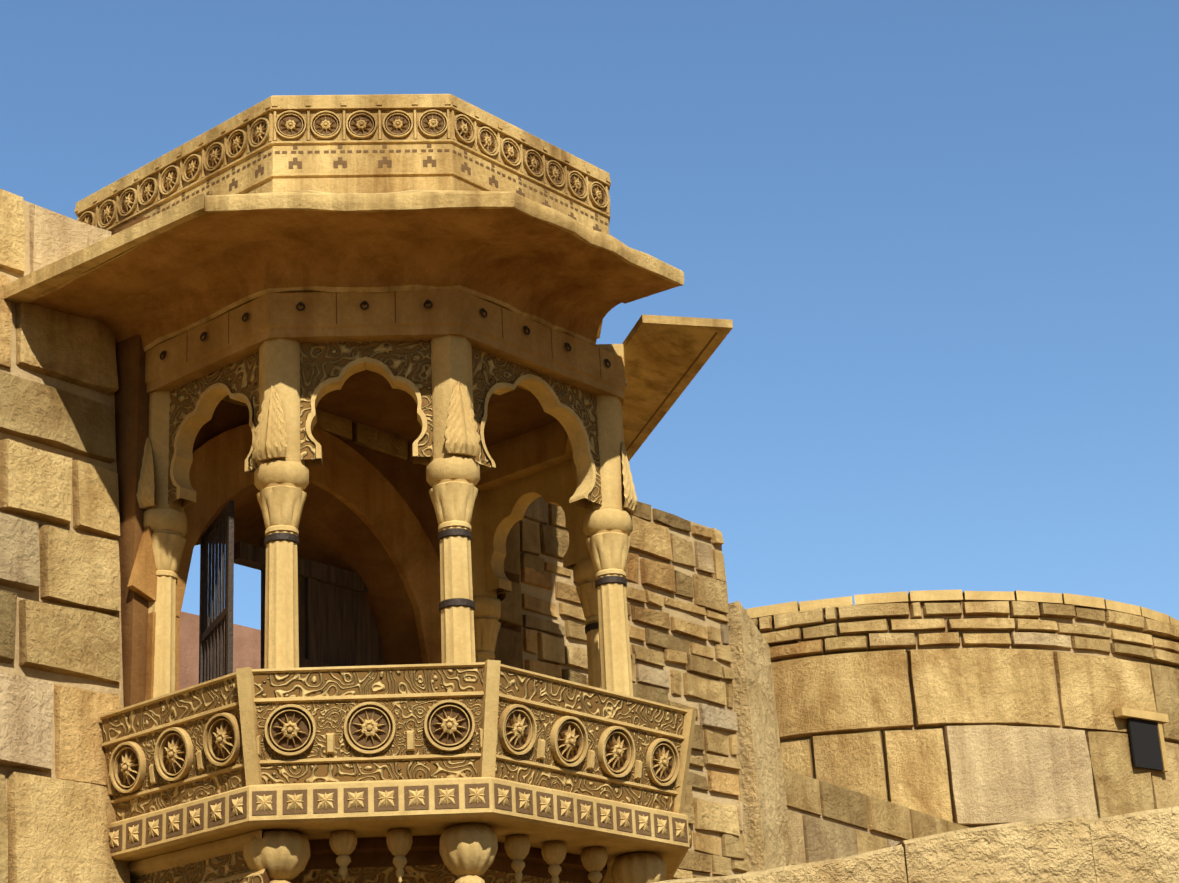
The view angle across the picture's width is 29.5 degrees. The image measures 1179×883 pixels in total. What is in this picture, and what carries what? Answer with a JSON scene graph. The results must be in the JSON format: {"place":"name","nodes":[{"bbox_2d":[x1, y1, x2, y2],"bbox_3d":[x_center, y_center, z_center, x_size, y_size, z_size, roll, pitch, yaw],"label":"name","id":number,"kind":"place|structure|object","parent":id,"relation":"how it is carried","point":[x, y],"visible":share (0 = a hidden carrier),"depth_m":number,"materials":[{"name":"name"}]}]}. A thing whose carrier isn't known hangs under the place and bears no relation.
{"place":"outdoors","nodes":[
{"label":"outdoors","id":0,"kind":"place"},
{"bbox_2d":[0,189,129,882],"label":"block wall","id":1,"kind":"structure","parent":0,"point":[55,830],"depth_m":11.63,"materials":[{"name":"beige stone"}]},
{"bbox_2d":[179,611,260,689],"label":"wall","id":2,"kind":"structure","parent":0,"point":[246,646],"depth_m":24.58,"materials":[{"name":"pink paint"}]},
{"bbox_2d":[316,370,557,446],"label":"bay ceiling","id":3,"kind":"structure","parent":0,"point":[375,400],"depth_m":13.39,"materials":[{"name":"beige stone"}]},
{"bbox_2d":[0,0,1178,629],"label":"sky","id":4,"kind":"structure","parent":0,"point":[938,240],"materials":[{"name":"blue"}]},
{"bbox_2d":[519,497,747,879],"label":"block wall","id":5,"kind":"structure","parent":0,"point":[663,543],"depth_m":15.24,"materials":[{"name":"beige stone"}]},
{"bbox_2d":[595,314,732,461],"bbox_3d":[-0.061,-0.285,13.589,2.420,0.190,1.150,-54,-54,64],"label":"awning","id":6,"kind":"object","parent":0,"point":[666,358],"depth_m":13.15,"materials":[{"name":"beige stone"}]},
{"bbox_2d":[653,806,1178,882],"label":"stone wall","id":7,"kind":"structure","parent":0,"point":[1139,847],"depth_m":6.09,"materials":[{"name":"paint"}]},
{"label":"ground","id":8,"kind":"structure","parent":0,"visible":0},
{"bbox_2d":[0,200,123,801],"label":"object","id":9,"kind":"object","parent":8,"relation":"on","point":[14,668],"depth_m":11.84,"materials":[{"name":"brown stone"}]},
{"bbox_2d":[111,216,522,707],"bbox_3d":[-1.562,2.748,12.578,0.600,7.680,3.048,-20,-27,37],"label":"archway","id":10,"kind":"object","parent":8,"relation":"on","point":[334,531],"visible":0.12,"depth_m":13.27,"materials":[{"name":"stone"}]},
{"bbox_2d":[199,500,233,683],"bbox_3d":[-1.998,1.228,11.972,0.028,1.720,0.640,6,-23,-22],"label":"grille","id":11,"kind":"object","parent":10,"relation":"attached to","point":[212,617],"visible":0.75,"depth_m":12.09,"materials":[{"name":"wood"}]},
{"bbox_2d":[127,424,441,699],"bbox_3d":[-1.595,1.080,12.755,0.045,2.520,2.538,-20,-27,37],"label":"archway","id":12,"kind":"object","parent":10,"relation":"attached to","point":[362,488],"visible":0.52,"depth_m":13.26,"materials":[{"name":"stone"}]},
{"bbox_2d":[234,537,383,668],"bbox_3d":[-1.603,1.525,13.047,0.100,1.900,1.220,-20,-27,37],"label":"door","id":13,"kind":"structure","parent":10,"relation":"attached to","point":[337,625],"depth_m":13.31,"materials":[{"name":"brown wood"}]},
{"bbox_2d":[222,395,429,465],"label":"ceiling beam","id":14,"kind":"structure","parent":10,"relation":"attached to","point":[366,436],"depth_m":13.53,"materials":[{"name":"wood"}]},
{"bbox_2d":[129,829,606,882],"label":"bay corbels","id":15,"kind":"object","parent":10,"relation":"on","point":[221,861],"visible":0.64,"depth_m":11.06,"materials":[{"name":"beige stone"}]},
{"bbox_2d":[109,777,690,882],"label":"bay slab","id":16,"kind":"structure","parent":15,"relation":"on","point":[575,823],"depth_m":10.86,"materials":[{"name":"beige stone"}]},
{"bbox_2d":[143,456,632,697],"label":"columns","id":17,"kind":"structure","parent":16,"relation":"on","point":[468,634],"depth_m":11.62,"materials":[{"name":"beige stone"}]},
{"bbox_2d":[136,335,636,602],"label":"column capitals","id":18,"kind":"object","parent":17,"relation":"on","point":[278,431],"visible":0.71,"depth_m":11.80,"materials":[{"name":"beige stone"}]},
{"bbox_2d":[168,341,601,594],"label":"scalloped arches","id":19,"kind":"structure","parent":18,"relation":"attached to","point":[328,367],"depth_m":12.14,"materials":[{"name":"beige stone"}]},
{"bbox_2d":[145,290,625,492],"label":"lintel beam","id":20,"kind":"structure","parent":18,"relation":"on","point":[321,317],"depth_m":12.03,"materials":[{"name":"beige stone"}]},
{"bbox_2d":[3,190,683,351],"bbox_3d":[-1.354,-1.010,12.104,3.743,0.625,1.805,-3,-21,-1],"label":"roof eave","id":21,"kind":"object","parent":20,"relation":"on","point":[175,271],"visible":0.92,"depth_m":11.84,"materials":[{"name":"beige stone"}]},
{"bbox_2d":[74,94,610,338],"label":"roof parapet","id":22,"kind":"structure","parent":21,"relation":"on","point":[380,143],"depth_m":12.31,"materials":[{"name":"beige stone"}]},
{"bbox_2d":[160,300,626,385],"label":"bay hooks","id":23,"kind":"object","parent":20,"relation":"attached to","point":[361,307],"visible":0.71,"depth_m":11.97,"materials":[{"name":"black metal"}]},
{"bbox_2d":[264,528,626,633],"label":"column bands","id":24,"kind":"object","parent":17,"relation":"attached to","point":[442,534],"visible":0.58,"depth_m":11.45,"materials":[{"name":"grey metal"}]},
{"bbox_2d":[99,660,696,820],"bbox_3d":[-0.679,1.778,11.956,2.003,0.554,3.306,-20,-27,37],"label":"balcony railing","id":25,"kind":"object","parent":16,"relation":"on","point":[242,727],"visible":0.79,"depth_m":10.91,"materials":[{"name":"beige stone"}]},
{"bbox_2d":[243,823,666,882],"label":"pendant ornaments","id":26,"kind":"object","parent":16,"relation":"hanging from","point":[467,851],"visible":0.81,"depth_m":10.83},
{"bbox_2d":[494,521,523,668],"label":"block wall","id":27,"kind":"structure","parent":10,"relation":"attached to","point":[509,648],"depth_m":14.11,"materials":[{"name":"stone"}]},
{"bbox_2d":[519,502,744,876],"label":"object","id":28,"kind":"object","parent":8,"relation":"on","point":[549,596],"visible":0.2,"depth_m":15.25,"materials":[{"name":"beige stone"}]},
{"bbox_2d":[727,601,793,872],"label":"buttress","id":29,"kind":"structure","parent":8,"relation":"on","point":[767,836],"depth_m":15.70,"materials":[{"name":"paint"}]},
{"bbox_2d":[787,790,903,841],"bbox_3d":[2.268,5.848,18.377,1.095,5.690,6.139,-17,-25,32],"label":"joint","id":30,"kind":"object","parent":8,"relation":"on","point":[868,831],"depth_m":18.41,"materials":[{"name":"brown stone"}]},
{"bbox_2d":[783,768,969,864],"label":"wall blocks","id":31,"kind":"structure","parent":30,"relation":"attached to","point":[814,839],"depth_m":18.33,"materials":[{"name":"beige stone"}]},
{"bbox_2d":[758,602,1178,827],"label":"joint","id":32,"kind":"object","parent":8,"relation":"on","point":[1057,620],"visible":0.02,"depth_m":21.69,"materials":[{"name":"brown stone"}]},
{"bbox_2d":[745,589,1178,624],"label":"wall coping","id":33,"kind":"object","parent":32,"relation":"on","point":[1075,600],"visible":0.06,"depth_m":21.83,"materials":[{"name":"beige stone"}]},
{"bbox_2d":[751,601,1178,825],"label":"bastion blocks","id":34,"kind":"structure","parent":32,"relation":"attached to","point":[1012,756],"depth_m":21.45,"materials":[{"name":"beige stone"}]},
{"bbox_2d":[1114,707,1168,771],"bbox_3d":[5.420,2.917,21.883,0.100,0.570,0.680,-28,-32,48],"label":"window frame","id":35,"kind":"object","parent":32,"relation":"attached to","point":[1160,719],"visible":0.86,"depth_m":21.94,"materials":[{"name":"beige stone"}]},
{"bbox_2d":[1127,718,1162,770],"bbox_3d":[5.422,2.954,21.868,0.024,0.480,0.400,-28,-32,48],"label":"window","id":36,"kind":"structure","parent":35,"relation":"in","point":[1145,745],"depth_m":21.85,"materials":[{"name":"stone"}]}
]}

